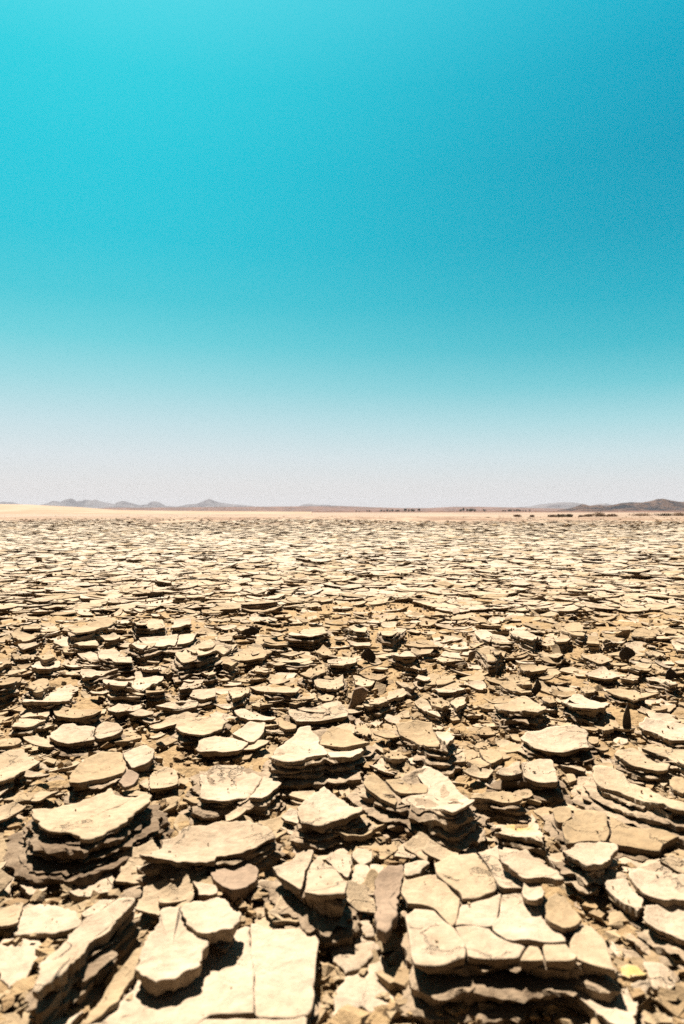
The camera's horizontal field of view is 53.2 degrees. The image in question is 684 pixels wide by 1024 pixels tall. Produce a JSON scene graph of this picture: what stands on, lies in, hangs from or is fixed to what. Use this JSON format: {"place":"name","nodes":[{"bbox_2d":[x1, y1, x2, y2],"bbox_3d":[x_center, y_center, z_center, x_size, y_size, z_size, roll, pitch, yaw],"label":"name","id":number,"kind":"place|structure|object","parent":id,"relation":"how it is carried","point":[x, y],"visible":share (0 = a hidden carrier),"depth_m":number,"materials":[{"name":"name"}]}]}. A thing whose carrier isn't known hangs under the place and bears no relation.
{"place":"outdoors","nodes":[
{"label":"outdoors","id":0,"kind":"place"},
{"bbox_2d":[0,498,357,507],"bbox_3d":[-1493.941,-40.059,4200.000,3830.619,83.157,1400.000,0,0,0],"label":"mountains","id":1,"kind":"structure","parent":0,"point":[70,502],"depth_m":3940.89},
{"bbox_2d":[97,506,563,511],"bbox_3d":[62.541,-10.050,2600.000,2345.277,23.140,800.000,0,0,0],"label":"hills","id":2,"kind":"structure","parent":0,"point":[308,508],"depth_m":2414.24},
{"bbox_2d":[0,512,683,1023],"bbox_3d":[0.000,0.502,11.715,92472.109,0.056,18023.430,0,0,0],"label":"ground","id":3,"kind":"structure","parent":0,"point":[332,642],"depth_m":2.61,"materials":[{"name":"soil"}]},
{"bbox_2d":[0,902,23,928],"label":"mud fragment","id":4,"kind":"object","parent":3,"relation":"on","point":[6,921],"visible":1,"depth_m":0.81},
{"bbox_2d":[0,802,25,822],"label":"mud fragment","id":5,"kind":"object","parent":3,"relation":"on","point":[10,810],"visible":1,"depth_m":1.08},
{"bbox_2d":[0,934,40,1004],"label":"mud plate","id":6,"kind":"object","parent":3,"relation":"on","point":[16,963],"visible":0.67,"depth_m":0.74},
{"bbox_2d":[0,749,49,795],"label":"mud plate","id":7,"kind":"object","parent":3,"relation":"on","point":[15,764],"visible":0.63,"depth_m":1.27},
{"bbox_2d":[8,631,47,648],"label":"mud fragment","id":8,"kind":"object","parent":3,"relation":"on","point":[26,638],"visible":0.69,"depth_m":2.56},
{"bbox_2d":[9,707,52,739],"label":"mud plate","id":9,"kind":"object","parent":3,"relation":"on","point":[26,724],"visible":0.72,"depth_m":1.51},
{"bbox_2d":[16,678,55,705],"bbox_3d":[-0.800,0.493,1.790,0.135,0.098,0.310,0,0,-9],"label":"mud fragment","id":10,"kind":"object","parent":3,"relation":"on","point":[36,691],"visible":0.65,"depth_m":1.75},
{"bbox_2d":[27,661,63,680],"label":"mud fragment","id":11,"kind":"object","parent":3,"relation":"on","point":[41,670],"visible":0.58,"depth_m":2.01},
{"bbox_2d":[18,687,76,722],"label":"mud plate","id":12,"kind":"object","parent":3,"relation":"on","point":[61,697],"visible":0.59,"depth_m":1.67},
{"bbox_2d":[14,903,81,943],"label":"mud plate","id":13,"kind":"object","parent":3,"relation":"on","point":[36,918],"visible":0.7,"depth_m":0.80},
{"bbox_2d":[50,637,99,657],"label":"mud plate","id":14,"kind":"object","parent":3,"relation":"on","point":[86,646],"visible":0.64,"depth_m":2.33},
{"bbox_2d":[52,707,102,727],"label":"mud plate","id":15,"kind":"object","parent":3,"relation":"on","point":[61,716],"visible":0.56,"depth_m":1.58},
{"bbox_2d":[24,897,142,1023],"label":"mud plate","id":16,"kind":"object","parent":3,"relation":"on","point":[86,962],"visible":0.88,"depth_m":0.70,"materials":[{"name":"soil"}]},
{"bbox_2d":[38,722,128,757],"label":"mud plate","id":17,"kind":"object","parent":3,"relation":"on","point":[71,740],"visible":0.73,"depth_m":1.42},
{"bbox_2d":[2,788,174,901],"bbox_3d":[-0.355,0.488,1.002,0.257,0.108,0.310,0,0,31],"label":"mud plate","id":18,"kind":"object","parent":3,"relation":"on","point":[60,845],"visible":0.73,"depth_m":0.95,"materials":[{"name":"soil"}]},
{"bbox_2d":[68,871,114,903],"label":"mud plate","id":19,"kind":"object","parent":3,"relation":"on","point":[76,895],"visible":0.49,"depth_m":0.88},
{"bbox_2d":[67,618,117,645],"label":"mud plate","id":20,"kind":"object","parent":3,"relation":"on","point":[93,630],"visible":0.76,"depth_m":2.54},
{"bbox_2d":[77,669,123,692],"bbox_3d":[-0.710,0.499,1.979,0.233,0.087,0.175,0,0,44],"label":"mud fragment","id":21,"kind":"object","parent":3,"relation":"on","point":[91,679],"visible":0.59,"depth_m":1.96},
{"bbox_2d":[75,649,135,676],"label":"mud plate","id":22,"kind":"object","parent":3,"relation":"on","point":[111,659],"visible":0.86,"depth_m":2.12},
{"bbox_2d":[61,745,160,804],"bbox_3d":[-0.439,0.500,1.275,0.246,0.083,0.179,0,0,-45],"label":"mud plate","id":23,"kind":"object","parent":3,"relation":"on","point":[94,773],"visible":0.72,"depth_m":1.26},
{"bbox_2d":[84,945,143,1023],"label":"mud plate","id":24,"kind":"object","parent":3,"relation":"on","point":[124,980],"visible":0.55,"depth_m":0.68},
{"bbox_2d":[108,703,143,729],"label":"mud fragment","id":25,"kind":"object","parent":3,"relation":"on","point":[121,715],"visible":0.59,"depth_m":1.63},
{"bbox_2d":[106,694,145,708],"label":"mud fragment","id":26,"kind":"object","parent":3,"relation":"on","point":[112,700],"visible":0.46,"depth_m":1.68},
{"bbox_2d":[115,866,143,885],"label":"mud fragment","id":27,"kind":"object","parent":3,"relation":"on","point":[125,877],"visible":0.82,"depth_m":0.90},
{"bbox_2d":[102,671,163,702],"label":"mud plate","id":28,"kind":"object","parent":3,"relation":"on","point":[121,688],"visible":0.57,"depth_m":1.79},
{"bbox_2d":[117,840,158,872],"bbox_3d":[-0.280,0.478,0.945,0.060,0.021,0.059,0,0,0],"label":"mud fragment","id":29,"kind":"object","parent":3,"relation":"on","point":[149,847],"visible":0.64,"depth_m":0.95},
{"bbox_2d":[128,619,167,641],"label":"mud fragment","id":30,"kind":"object","parent":3,"relation":"on","point":[149,628],"visible":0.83,"depth_m":2.63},
{"bbox_2d":[0,504,311,513],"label":"pale rise","id":31,"kind":"structure","parent":3,"relation":"on","point":[21,509],"depth_m":189.53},
{"bbox_2d":[139,767,178,798],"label":"mud plate","id":32,"kind":"object","parent":3,"relation":"on","point":[165,779],"visible":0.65,"depth_m":1.19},
{"bbox_2d":[124,633,199,666],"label":"mud plate","id":33,"kind":"object","parent":3,"relation":"on","point":[170,646],"visible":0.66,"depth_m":2.32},
{"bbox_2d":[135,869,194,917],"bbox_3d":[-0.216,0.473,0.842,0.066,0.021,0.085,0,0,0],"label":"mud fragment","id":34,"kind":"object","parent":3,"relation":"on","point":[169,890],"visible":0.87,"depth_m":0.85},
{"bbox_2d":[176,688,217,710],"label":"mud fragment","id":35,"kind":"object","parent":3,"relation":"on","point":[201,696],"visible":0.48,"depth_m":1.73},
{"bbox_2d":[169,716,231,753],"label":"mud plate","id":36,"kind":"object","parent":3,"relation":"on","point":[186,735],"visible":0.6,"depth_m":1.48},
{"bbox_2d":[118,820,284,906],"bbox_3d":[-0.157,0.491,0.956,0.294,0.101,0.280,0,0,0],"label":"mud plate","id":37,"kind":"object","parent":3,"relation":"on","point":[248,842],"visible":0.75,"depth_m":0.94,"materials":[{"name":"soil"}]},
{"bbox_2d":[168,639,242,688],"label":"mud plate","id":38,"kind":"object","parent":3,"relation":"on","point":[187,664],"visible":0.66,"depth_m":2.05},
{"bbox_2d":[193,881,217,901],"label":"mud fragment","id":39,"kind":"object","parent":3,"relation":"on","point":[204,892],"visible":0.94,"depth_m":0.85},
{"bbox_2d":[93,923,323,1023],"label":"mud plate","id":40,"kind":"object","parent":3,"relation":"on","point":[274,971],"visible":0.83,"depth_m":0.68,"materials":[{"name":"soil"}]},
{"bbox_2d":[135,906,208,996],"bbox_3d":[-0.176,0.467,0.731,0.070,0.020,0.128,0,0,0],"label":"mud plate","id":41,"kind":"object","parent":40,"relation":"on","point":[174,953],"visible":1,"depth_m":0.71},
{"bbox_2d":[180,897,240,943],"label":"mud plate","id":42,"kind":"object","parent":41,"relation":"on","point":[214,920],"visible":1,"depth_m":0.76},
{"bbox_2d":[195,721,269,765],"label":"mud plate","id":43,"kind":"object","parent":3,"relation":"on","point":[212,749],"visible":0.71,"depth_m":1.40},
{"bbox_2d":[178,765,287,825],"bbox_3d":[-0.160,0.498,1.165,0.244,0.088,0.266,0,0,0],"label":"mud plate","id":44,"kind":"object","parent":3,"relation":"on","point":[217,801],"visible":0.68,"depth_m":1.13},
{"bbox_2d":[210,861,258,901],"bbox_3d":[-0.141,0.481,0.894,0.076,0.026,0.065,0,0,40],"label":"clay flake","id":45,"kind":"object","parent":3,"relation":"on","point":[233,883],"visible":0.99,"depth_m":0.88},
{"bbox_2d":[225,687,252,715],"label":"mud fragment","id":46,"kind":"object","parent":3,"relation":"on","point":[236,697],"visible":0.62,"depth_m":1.71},
{"bbox_2d":[230,646,271,671],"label":"mud plate","id":47,"kind":"object","parent":3,"relation":"on","point":[251,661],"visible":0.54,"depth_m":2.24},
{"bbox_2d":[243,893,259,905],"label":"mud fragment","id":48,"kind":"object","parent":3,"relation":"on","point":[248,899],"visible":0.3,"depth_m":0.86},
{"bbox_2d":[234,709,276,724],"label":"mud fragment","id":49,"kind":"object","parent":3,"relation":"on","point":[241,718],"visible":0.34,"depth_m":1.57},
{"bbox_2d":[249,686,302,705],"bbox_3d":[-0.170,0.500,1.818,0.126,0.084,0.217,0,0,-37],"label":"mud fragment","id":50,"kind":"object","parent":3,"relation":"on","point":[287,694],"visible":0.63,"depth_m":1.77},
{"bbox_2d":[262,658,315,674],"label":"mud fragment","id":51,"kind":"object","parent":3,"relation":"on","point":[301,665],"visible":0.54,"depth_m":2.14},
{"bbox_2d":[285,627,329,651],"bbox_3d":[-0.125,0.490,2.572,0.207,0.105,0.403,0,0,0],"label":"mud fragment","id":52,"kind":"object","parent":3,"relation":"on","point":[310,640],"visible":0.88,"depth_m":2.45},
{"bbox_2d":[297,664,327,689],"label":"mud fragment","id":53,"kind":"object","parent":3,"relation":"on","point":[310,675],"visible":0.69,"depth_m":1.97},
{"bbox_2d":[259,850,376,963],"bbox_3d":[-0.024,0.486,0.834,0.186,0.111,0.249,0,0,-32],"label":"mud plate","id":54,"kind":"object","parent":3,"relation":"on","point":[328,916],"visible":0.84,"depth_m":0.80,"materials":[{"name":"soil"}]},
{"bbox_2d":[326,852,352,880],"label":"mud plate","id":55,"kind":"object","parent":54,"relation":"on","point":[344,870],"visible":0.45,"depth_m":0.91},
{"bbox_2d":[283,701,355,730],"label":"mud plate","id":56,"kind":"object","parent":3,"relation":"on","point":[334,713],"visible":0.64,"depth_m":1.58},
{"bbox_2d":[260,726,380,800],"bbox_3d":[-0.030,0.486,1.334,0.301,0.111,0.429,0,0,0],"label":"mud plate","id":57,"kind":"object","parent":3,"relation":"on","point":[320,764],"visible":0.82,"depth_m":1.24,"materials":[{"name":"soil"}]},
{"bbox_2d":[313,674,347,700],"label":"mud plate","id":58,"kind":"object","parent":3,"relation":"on","point":[321,687],"visible":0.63,"depth_m":1.88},
{"bbox_2d":[289,787,375,853],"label":"mud plate","id":59,"kind":"object","parent":3,"relation":"on","point":[314,827],"visible":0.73,"depth_m":1.02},
{"bbox_2d":[0,516,683,1023],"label":"mud crumbs","id":60,"kind":"object","parent":3,"relation":"on","point":[620,928],"visible":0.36,"depth_m":1.02,"materials":[{"name":"soil"}]},
{"bbox_2d":[152,702,203,718],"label":"mud fragment","id":61,"kind":"object","parent":60,"relation":"on","point":[168,709],"visible":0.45,"depth_m":1.64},
{"bbox_2d":[258,812,287,840],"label":"mud fragment","id":62,"kind":"object","parent":60,"relation":"on","point":[275,823],"visible":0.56,"depth_m":1.05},
{"bbox_2d":[404,831,432,862],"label":"mud fragment","id":63,"kind":"object","parent":60,"relation":"on","point":[416,844],"visible":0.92,"depth_m":0.96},
{"bbox_2d":[326,658,360,677],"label":"mud fragment","id":64,"kind":"object","parent":3,"relation":"on","point":[342,666],"visible":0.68,"depth_m":2.08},
{"bbox_2d":[329,913,379,975],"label":"mud plate","id":65,"kind":"object","parent":3,"relation":"on","point":[355,958],"visible":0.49,"depth_m":0.75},
{"bbox_2d":[332,813,390,851],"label":"mud plate","id":66,"kind":"object","parent":3,"relation":"on","point":[361,837],"visible":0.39,"depth_m":1.01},
{"bbox_2d":[331,954,396,1015],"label":"mud plate","id":67,"kind":"object","parent":3,"relation":"on","point":[357,991],"visible":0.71,"depth_m":0.69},
{"bbox_2d":[356,842,397,863],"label":"mud fragment","id":68,"kind":"object","parent":3,"relation":"on","point":[384,854],"visible":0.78,"depth_m":0.99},
{"bbox_2d":[374,864,403,943],"bbox_3d":[0.051,0.461,0.804,0.036,0.029,0.160,0,0,9],"label":"clay flake","id":69,"kind":"object","parent":3,"relation":"on","point":[388,881],"visible":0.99,"depth_m":0.81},
{"bbox_2d":[344,880,375,915],"bbox_3d":[0.024,0.469,0.832,0.066,0.032,0.048,0,0,0],"label":"mud fragment","id":70,"kind":"object","parent":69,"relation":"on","point":[359,899],"visible":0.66,"depth_m":0.83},
{"bbox_2d":[375,628,406,651],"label":"mud fragment","id":71,"kind":"object","parent":3,"relation":"on","point":[392,639],"visible":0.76,"depth_m":2.51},
{"bbox_2d":[384,750,408,772],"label":"mud fragment","id":72,"kind":"object","parent":3,"relation":"on","point":[396,760],"visible":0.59,"depth_m":1.31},
{"bbox_2d":[388,651,420,671],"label":"mud fragment","id":73,"kind":"object","parent":3,"relation":"on","point":[401,661],"visible":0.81,"depth_m":2.15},
{"bbox_2d":[400,860,429,903],"bbox_3d":[0.094,0.502,0.892,0.100,0.080,0.102,0,0,0],"label":"mud fragment","id":74,"kind":"object","parent":3,"relation":"on","point":[415,869],"visible":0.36,"depth_m":0.89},
{"bbox_2d":[347,766,494,861],"bbox_3d":[0.136,0.485,1.117,0.297,0.114,0.357,0,0,-40],"label":"mud plate","id":75,"kind":"object","parent":3,"relation":"on","point":[444,817],"visible":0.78,"depth_m":1.06,"materials":[{"name":"soil"}]},
{"bbox_2d":[388,720,464,777],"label":"mud plate","id":76,"kind":"object","parent":3,"relation":"on","point":[433,750],"visible":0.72,"depth_m":1.37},
{"bbox_2d":[410,698,442,726],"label":"mud fragment","id":77,"kind":"object","parent":3,"relation":"on","point":[422,705],"visible":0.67,"depth_m":1.63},
{"bbox_2d":[428,698,449,722],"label":"mud fragment","id":78,"kind":"object","parent":3,"relation":"on","point":[442,711],"visible":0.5,"depth_m":1.65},
{"bbox_2d":[422,839,458,861],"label":"mud fragment","id":79,"kind":"object","parent":3,"relation":"on","point":[434,850],"visible":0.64,"depth_m":0.94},
{"bbox_2d":[430,683,466,699],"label":"mud fragment","id":80,"kind":"object","parent":3,"relation":"on","point":[454,690],"visible":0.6,"depth_m":1.80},
{"bbox_2d":[436,651,467,669],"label":"mud fragment","id":81,"kind":"object","parent":3,"relation":"on","point":[451,663],"visible":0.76,"depth_m":2.19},
{"bbox_2d":[456,749,502,781],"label":"mud plate","id":82,"kind":"object","parent":3,"relation":"on","point":[485,762],"visible":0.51,"depth_m":1.32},
{"bbox_2d":[474,646,505,675],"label":"mud fragment","id":83,"kind":"object","parent":3,"relation":"on","point":[489,660],"visible":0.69,"depth_m":2.16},
{"bbox_2d":[490,634,515,652],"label":"mud fragment","id":84,"kind":"object","parent":3,"relation":"on","point":[502,643],"visible":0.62,"depth_m":2.45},
{"bbox_2d":[389,853,621,1023],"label":"mud plate","id":85,"kind":"object","parent":3,"relation":"on","point":[484,948],"visible":0.89,"depth_m":0.70,"materials":[{"name":"soil"}]},
{"bbox_2d":[499,849,563,885],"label":"mud plate","id":86,"kind":"object","parent":85,"relation":"on","point":[526,866],"visible":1,"depth_m":0.84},
{"bbox_2d":[522,882,543,905],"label":"mud plate","id":87,"kind":"object","parent":85,"relation":"on","point":[532,894],"visible":1,"depth_m":0.80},
{"bbox_2d":[545,893,581,933],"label":"mud plate","id":88,"kind":"object","parent":85,"relation":"on","point":[562,916],"visible":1,"depth_m":0.76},
{"bbox_2d":[498,681,535,699],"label":"mud fragment","id":89,"kind":"object","parent":3,"relation":"on","point":[507,687],"visible":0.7,"depth_m":1.83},
{"bbox_2d":[488,696,547,733],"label":"mud plate","id":90,"kind":"object","parent":3,"relation":"on","point":[516,716],"visible":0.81,"depth_m":1.55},
{"bbox_2d":[486,813,549,864],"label":"mud plate","id":91,"kind":"object","parent":3,"relation":"on","point":[534,845],"visible":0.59,"depth_m":1.00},
{"bbox_2d":[470,791,530,822],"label":"mud plate","id":92,"kind":"object","parent":91,"relation":"on","point":[511,809],"visible":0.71,"depth_m":1.10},
{"bbox_2d":[509,631,541,656],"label":"mud fragment","id":93,"kind":"object","parent":3,"relation":"on","point":[525,640],"visible":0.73,"depth_m":2.44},
{"bbox_2d":[486,759,573,809],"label":"mud plate","id":94,"kind":"object","parent":3,"relation":"on","point":[547,786],"visible":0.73,"depth_m":1.18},
{"bbox_2d":[516,724,610,765],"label":"mud plate","id":95,"kind":"object","parent":3,"relation":"on","point":[566,744],"visible":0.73,"depth_m":1.38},
{"bbox_2d":[560,622,587,646],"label":"mud fragment","id":96,"kind":"object","parent":3,"relation":"on","point":[576,633],"visible":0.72,"depth_m":2.61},
{"bbox_2d":[561,694,612,726],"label":"mud plate","id":97,"kind":"object","parent":3,"relation":"on","point":[591,711],"visible":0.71,"depth_m":1.57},
{"bbox_2d":[552,842,626,910],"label":"mud plate","id":98,"kind":"object","parent":3,"relation":"on","point":[584,870],"visible":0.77,"depth_m":0.88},
{"bbox_2d":[582,666,620,688],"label":"mud fragment","id":99,"kind":"object","parent":3,"relation":"on","point":[608,681],"visible":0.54,"depth_m":1.95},
{"bbox_2d":[588,717,619,741],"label":"mud fragment","id":100,"kind":"object","parent":3,"relation":"on","point":[605,731],"visible":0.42,"depth_m":1.50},
{"bbox_2d":[542,806,683,861],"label":"mud plate","id":101,"kind":"object","parent":3,"relation":"on","point":[566,827],"visible":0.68,"depth_m":1.00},
{"bbox_2d":[575,979,652,1023],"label":"mud plate","id":102,"kind":"object","parent":3,"relation":"on","point":[623,1008],"visible":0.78,"depth_m":0.66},
{"bbox_2d":[604,689,646,709],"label":"mud fragment","id":103,"kind":"object","parent":3,"relation":"on","point":[621,698],"visible":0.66,"depth_m":1.74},
{"bbox_2d":[571,765,683,849],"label":"mud plate","id":104,"kind":"object","parent":3,"relation":"on","point":[618,792],"visible":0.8,"depth_m":1.10,"materials":[{"name":"soil"}]},
{"bbox_2d":[618,964,645,982],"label":"mud fragment","id":105,"kind":"object","parent":3,"relation":"on","point":[635,972],"visible":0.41,"depth_m":0.71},
{"bbox_2d":[612,748,677,785],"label":"mud plate","id":106,"kind":"object","parent":3,"relation":"on","point":[638,770],"visible":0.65,"depth_m":1.25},
{"bbox_2d":[666,776,683,799],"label":"mud fragment","id":107,"kind":"object","parent":106,"relation":"on","point":[676,789],"visible":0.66,"depth_m":1.19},
{"bbox_2d":[614,903,683,982],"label":"mud plate","id":108,"kind":"object","parent":3,"relation":"on","point":[663,935],"visible":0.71,"depth_m":0.76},
{"bbox_2d":[628,868,683,909],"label":"mud plate","id":109,"kind":"object","parent":3,"relation":"on","point":[665,888],"visible":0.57,"depth_m":0.84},
{"bbox_2d":[597,879,644,927],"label":"mud plate","id":110,"kind":"object","parent":109,"relation":"on","point":[632,910],"visible":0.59,"depth_m":0.83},
{"bbox_2d":[628,859,683,872],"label":"mud fragment","id":111,"kind":"object","parent":3,"relation":"on","point":[657,866],"visible":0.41,"depth_m":0.92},
{"bbox_2d":[660,854,683,873],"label":"mud fragment","id":112,"kind":"object","parent":111,"relation":"on","point":[673,863],"visible":0.96,"depth_m":0.90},
{"bbox_2d":[634,717,683,748],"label":"mud plate","id":113,"kind":"object","parent":3,"relation":"on","point":[668,737],"visible":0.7,"depth_m":1.47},
{"bbox_2d":[643,961,678,995],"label":"mud plate","id":114,"kind":"object","parent":3,"relation":"on","point":[656,977],"visible":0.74,"depth_m":0.71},
{"bbox_2d":[646,677,678,700],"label":"mud fragment","id":115,"kind":"object","parent":3,"relation":"on","point":[668,687],"visible":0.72,"depth_m":1.85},
{"bbox_2d":[642,747,683,777],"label":"mud plate","id":116,"kind":"object","parent":3,"relation":"on","point":[674,758],"visible":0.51,"depth_m":1.29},
{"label":"mud fragment","id":117,"kind":"object","parent":3,"relation":"on","visible":0},
{"bbox_2d":[264,718,296,741],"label":"mud fragment","id":118,"kind":"object","parent":117,"relation":"on","point":[287,728],"visible":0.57,"depth_m":1.50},
{"bbox_2d":[0,0,683,507],"label":"sky","id":119,"kind":"structure","parent":0,"point":[256,253],"materials":[{"name":"blue"}]},
{"bbox_2d":[297,511,683,511],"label":"terrain","id":120,"kind":"structure","parent":0,"point":[493,511],"depth_m":842.43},
{"bbox_2d":[558,499,683,510],"bbox_3d":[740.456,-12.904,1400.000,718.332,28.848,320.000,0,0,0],"label":"hills","id":121,"kind":"structure","parent":0,"point":[661,505],"depth_m":1319.66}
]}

